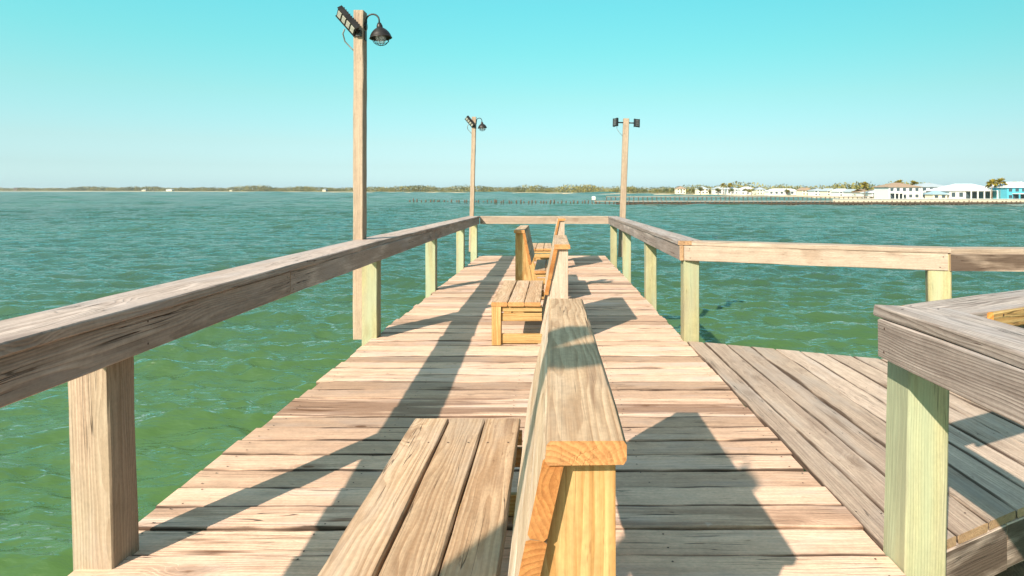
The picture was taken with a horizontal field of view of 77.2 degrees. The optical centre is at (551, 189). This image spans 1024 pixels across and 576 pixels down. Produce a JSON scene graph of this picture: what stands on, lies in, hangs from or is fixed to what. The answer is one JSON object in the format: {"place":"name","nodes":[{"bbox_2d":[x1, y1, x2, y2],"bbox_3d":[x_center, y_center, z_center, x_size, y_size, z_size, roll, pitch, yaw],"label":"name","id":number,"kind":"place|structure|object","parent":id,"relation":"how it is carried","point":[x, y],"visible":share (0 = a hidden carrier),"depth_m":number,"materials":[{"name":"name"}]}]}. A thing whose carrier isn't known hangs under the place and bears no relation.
{"place":"outdoors","nodes":[
{"label":"outdoors","id":0,"kind":"place"},
{"bbox_2d":[24,190,873,198],"bbox_3d":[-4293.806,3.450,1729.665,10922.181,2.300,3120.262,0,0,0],"label":"land","id":1,"kind":"structure","parent":0,"point":[687,193],"depth_m":664.51,"materials":[{"name":"green plant"}]},
{"bbox_2d":[0,181,1019,194],"bbox_3d":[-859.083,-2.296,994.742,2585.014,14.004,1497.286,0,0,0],"label":"woods","id":2,"kind":"object","parent":1,"relation":"on","point":[576,188],"visible":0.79,"depth_m":861.25,"materials":[{"name":"green plant"}]},
{"bbox_2d":[674,186,685,193],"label":"shore house","id":3,"kind":"structure","parent":1,"relation":"on","point":[679,189],"depth_m":461.17,"materials":[{"name":"beige paint"}]},
{"bbox_2d":[695,186,708,193],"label":"shore house","id":4,"kind":"structure","parent":1,"relation":"on","point":[705,190],"depth_m":439.96,"materials":[{"name":"beige paint"}]},
{"bbox_2d":[711,186,724,193],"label":"shore house","id":5,"kind":"structure","parent":1,"relation":"on","point":[713,190],"depth_m":423.54,"materials":[{"name":"white paint"}]},
{"bbox_2d":[724,187,736,194],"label":"shore house","id":6,"kind":"structure","parent":1,"relation":"on","point":[726,190],"depth_m":411.69,"materials":[{"name":"white paint"}]},
{"bbox_2d":[736,187,753,194],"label":"shore house","id":7,"kind":"structure","parent":1,"relation":"on","point":[740,191],"depth_m":397.18,"materials":[{"name":"white paint"}]},
{"bbox_2d":[753,187,766,194],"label":"shore house","id":8,"kind":"structure","parent":1,"relation":"on","point":[759,190],"depth_m":384.58,"materials":[{"name":"beige paint"}]},
{"bbox_2d":[764,189,796,194],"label":"shore house","id":9,"kind":"structure","parent":1,"relation":"on","point":[778,192],"depth_m":362.42,"materials":[{"name":"white paint"}]},
{"bbox_2d":[797,188,809,195],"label":"shore house","id":10,"kind":"structure","parent":1,"relation":"on","point":[802,191],"depth_m":337.80,"materials":[{"name":"beige paint"}]},
{"bbox_2d":[807,188,821,195],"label":"shore house","id":11,"kind":"structure","parent":1,"relation":"on","point":[814,192],"depth_m":320.32,"materials":[{"name":"white paint"}]},
{"bbox_2d":[820,188,833,195],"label":"shore house","id":12,"kind":"structure","parent":1,"relation":"on","point":[825,192],"depth_m":303.34,"materials":[{"name":"beige paint"}]},
{"bbox_2d":[830,189,845,195],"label":"shore house","id":13,"kind":"structure","parent":1,"relation":"on","point":[836,192],"depth_m":285.10,"materials":[{"name":"white paint"}]},
{"bbox_2d":[842,189,854,195],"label":"shore house","id":14,"kind":"structure","parent":1,"relation":"on","point":[846,192],"depth_m":271.38,"materials":[{"name":"white paint"}]},
{"bbox_2d":[852,189,868,195],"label":"shore house","id":15,"kind":"structure","parent":1,"relation":"on","point":[856,193],"depth_m":259.10,"materials":[{"name":"white paint"}]},
{"bbox_2d":[861,182,868,197],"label":"palm tree","id":16,"kind":"object","parent":1,"relation":"on","point":[864,185],"visible":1,"depth_m":237.98,"materials":[{"name":"green plant"}]},
{"bbox_2d":[860,190,873,197],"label":"shore house","id":17,"kind":"structure","parent":1,"relation":"on","point":[870,193],"depth_m":241.04,"materials":[{"name":"white paint"}]},
{"bbox_2d":[874,183,920,198],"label":"shore house","id":18,"kind":"structure","parent":1,"relation":"on","point":[896,191],"depth_m":196.00,"materials":[{"name":"white paint"}]},
{"bbox_2d":[833,199,1023,201],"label":"seawall","id":19,"kind":"object","parent":1,"relation":"on","point":[931,200],"visible":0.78,"depth_m":178.75,"materials":[{"name":"concrete"}]},
{"bbox_2d":[915,183,944,198],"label":"shore house","id":20,"kind":"structure","parent":1,"relation":"on","point":[925,186],"depth_m":204.00,"materials":[{"name":"white paint"}]},
{"bbox_2d":[924,190,949,198],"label":"shore house","id":21,"kind":"structure","parent":1,"relation":"on","point":[935,194],"depth_m":190.00,"materials":[{"name":"beige paint"}]},
{"bbox_2d":[924,184,997,198],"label":"shore house","id":22,"kind":"structure","parent":1,"relation":"on","point":[964,191],"depth_m":190.00,"materials":[{"name":"white paint"}]},
{"bbox_2d":[985,179,999,198],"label":"palm tree","id":23,"kind":"object","parent":1,"relation":"on","point":[989,183],"visible":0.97,"depth_m":185.96,"materials":[{"name":"green plant"}]},
{"bbox_2d":[994,177,1007,195],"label":"palm tree","id":24,"kind":"object","parent":1,"relation":"on","point":[1000,180],"visible":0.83,"depth_m":186.68,"materials":[{"name":"green plant"}]},
{"bbox_2d":[986,182,1023,198],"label":"shore house","id":25,"kind":"structure","parent":1,"relation":"on","point":[1012,190],"depth_m":184.00,"materials":[{"name":"teal paint"}]},
{"bbox_2d":[0,191,1023,575],"bbox_3d":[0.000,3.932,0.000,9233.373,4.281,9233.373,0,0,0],"label":"water","id":26,"kind":"structure","parent":0,"point":[206,397],"depth_m":27.87,"materials":[{"name":"green liquid"}]},
{"bbox_2d":[68,256,905,575],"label":"fishing pier","id":27,"kind":"structure","parent":26,"relation":"in","point":[712,478],"depth_m":3.32,"materials":[{"name":"brown wood"}]},
{"bbox_2d":[0,216,479,570],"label":"railing","id":28,"kind":"object","parent":27,"relation":"attached to","point":[88,351],"visible":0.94,"depth_m":2.38,"materials":[{"name":"brown wood"}]},
{"bbox_2d":[335,5,391,339],"bbox_3d":[-1.855,-0.155,6.323,0.535,3.258,0.274,0,0,-23],"label":"lamp post","id":29,"kind":"object","parent":28,"relation":"attached to","point":[356,26],"visible":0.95,"depth_m":6.29,"materials":[{"name":"brown wood"}]},
{"bbox_2d":[465,116,486,251],"bbox_3d":[-1.829,-0.139,15.373,0.539,3.261,0.284,0,0,-10],"label":"lamp post","id":30,"kind":"object","parent":28,"relation":"attached to","point":[472,122],"visible":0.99,"depth_m":15.35,"materials":[{"name":"brown wood"}]},
{"bbox_2d":[318,298,626,575],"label":"bench","id":31,"kind":"object","parent":27,"relation":"on","point":[437,478],"visible":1,"depth_m":1.72,"materials":[{"name":"brown wood"}]},
{"bbox_2d":[491,235,569,344],"bbox_3d":[-0.198,0.991,6.752,0.740,0.938,1.610,0,-1,0],"label":"bench","id":32,"kind":"object","parent":27,"relation":"on","point":[511,299],"visible":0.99,"depth_m":5.98,"materials":[{"name":"brown wood"}]},
{"bbox_2d":[514,225,548,298],"bbox_3d":[-0.147,1.028,9.413,0.739,0.948,1.610,0,-1,0],"label":"bench","id":33,"kind":"object","parent":27,"relation":"on","point":[526,268],"visible":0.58,"depth_m":8.64,"materials":[{"name":"brown wood"}]},
{"bbox_2d":[533,216,564,264],"bbox_3d":[-0.104,1.071,13.313,0.740,0.988,1.610,0,-1,0],"label":"bench","id":34,"kind":"object","parent":27,"relation":"on","point":[546,247],"visible":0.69,"depth_m":12.55,"materials":[{"name":"brown wood"}]},
{"bbox_2d":[608,216,700,341],"bbox_3d":[1.388,1.266,10.769,0.241,1.559,9.364,0,0,1],"label":"railing","id":35,"kind":"object","parent":27,"relation":"attached to","point":[654,239],"visible":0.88,"depth_m":7.69,"materials":[{"name":"brown wood"}]},
{"bbox_2d":[480,216,607,223],"bbox_3d":[-0.160,0.730,15.395,3.160,0.189,0.177,0,0,0],"label":"railing","id":36,"kind":"object","parent":35,"relation":"attached to","point":[541,219],"visible":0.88,"depth_m":15.31,"materials":[{"name":"brown wood"}]},
{"bbox_2d":[613,118,639,256],"bbox_3d":[1.731,-0.049,15.398,0.648,3.339,0.184,2,0,0],"label":"lamp post","id":37,"kind":"object","parent":35,"relation":"attached to","point":[624,160],"visible":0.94,"depth_m":15.35,"materials":[{"name":"brown wood"}]},
{"bbox_2d":[873,305,1023,575],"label":"railing","id":38,"kind":"object","parent":27,"relation":"attached to","point":[933,356],"visible":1,"depth_m":2.32,"materials":[{"name":"brown wood"}]},
{"bbox_2d":[606,196,871,200],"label":"pier","id":39,"kind":"structure","parent":26,"relation":"in","point":[739,196],"depth_m":238.37,"materials":[{"name":"brown wood"}]},
{"bbox_2d":[599,200,1023,204],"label":"timber breakwater","id":40,"kind":"object","parent":26,"relation":"in","point":[849,203],"visible":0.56,"depth_m":170.29,"materials":[{"name":"brown wood"}]},
{"bbox_2d":[687,341,1023,575],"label":"side walkway","id":41,"kind":"structure","parent":26,"relation":"in","point":[821,417],"depth_m":3.58,"materials":[{"name":"brown wood"}]},
{"bbox_2d":[684,240,1023,301],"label":"railing","id":42,"kind":"object","parent":41,"relation":"attached to","point":[938,264],"visible":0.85,"depth_m":5.40,"materials":[{"name":"brown wood"}]},
{"bbox_2d":[902,290,1023,327],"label":"railing","id":43,"kind":"object","parent":41,"relation":"attached to","point":[1006,307],"visible":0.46,"depth_m":2.39,"materials":[{"name":"wood"}]},
{"bbox_2d":[0,0,1023,189],"label":"sky","id":44,"kind":"structure","parent":0,"point":[224,94],"materials":[{"name":"blue"}]}
]}

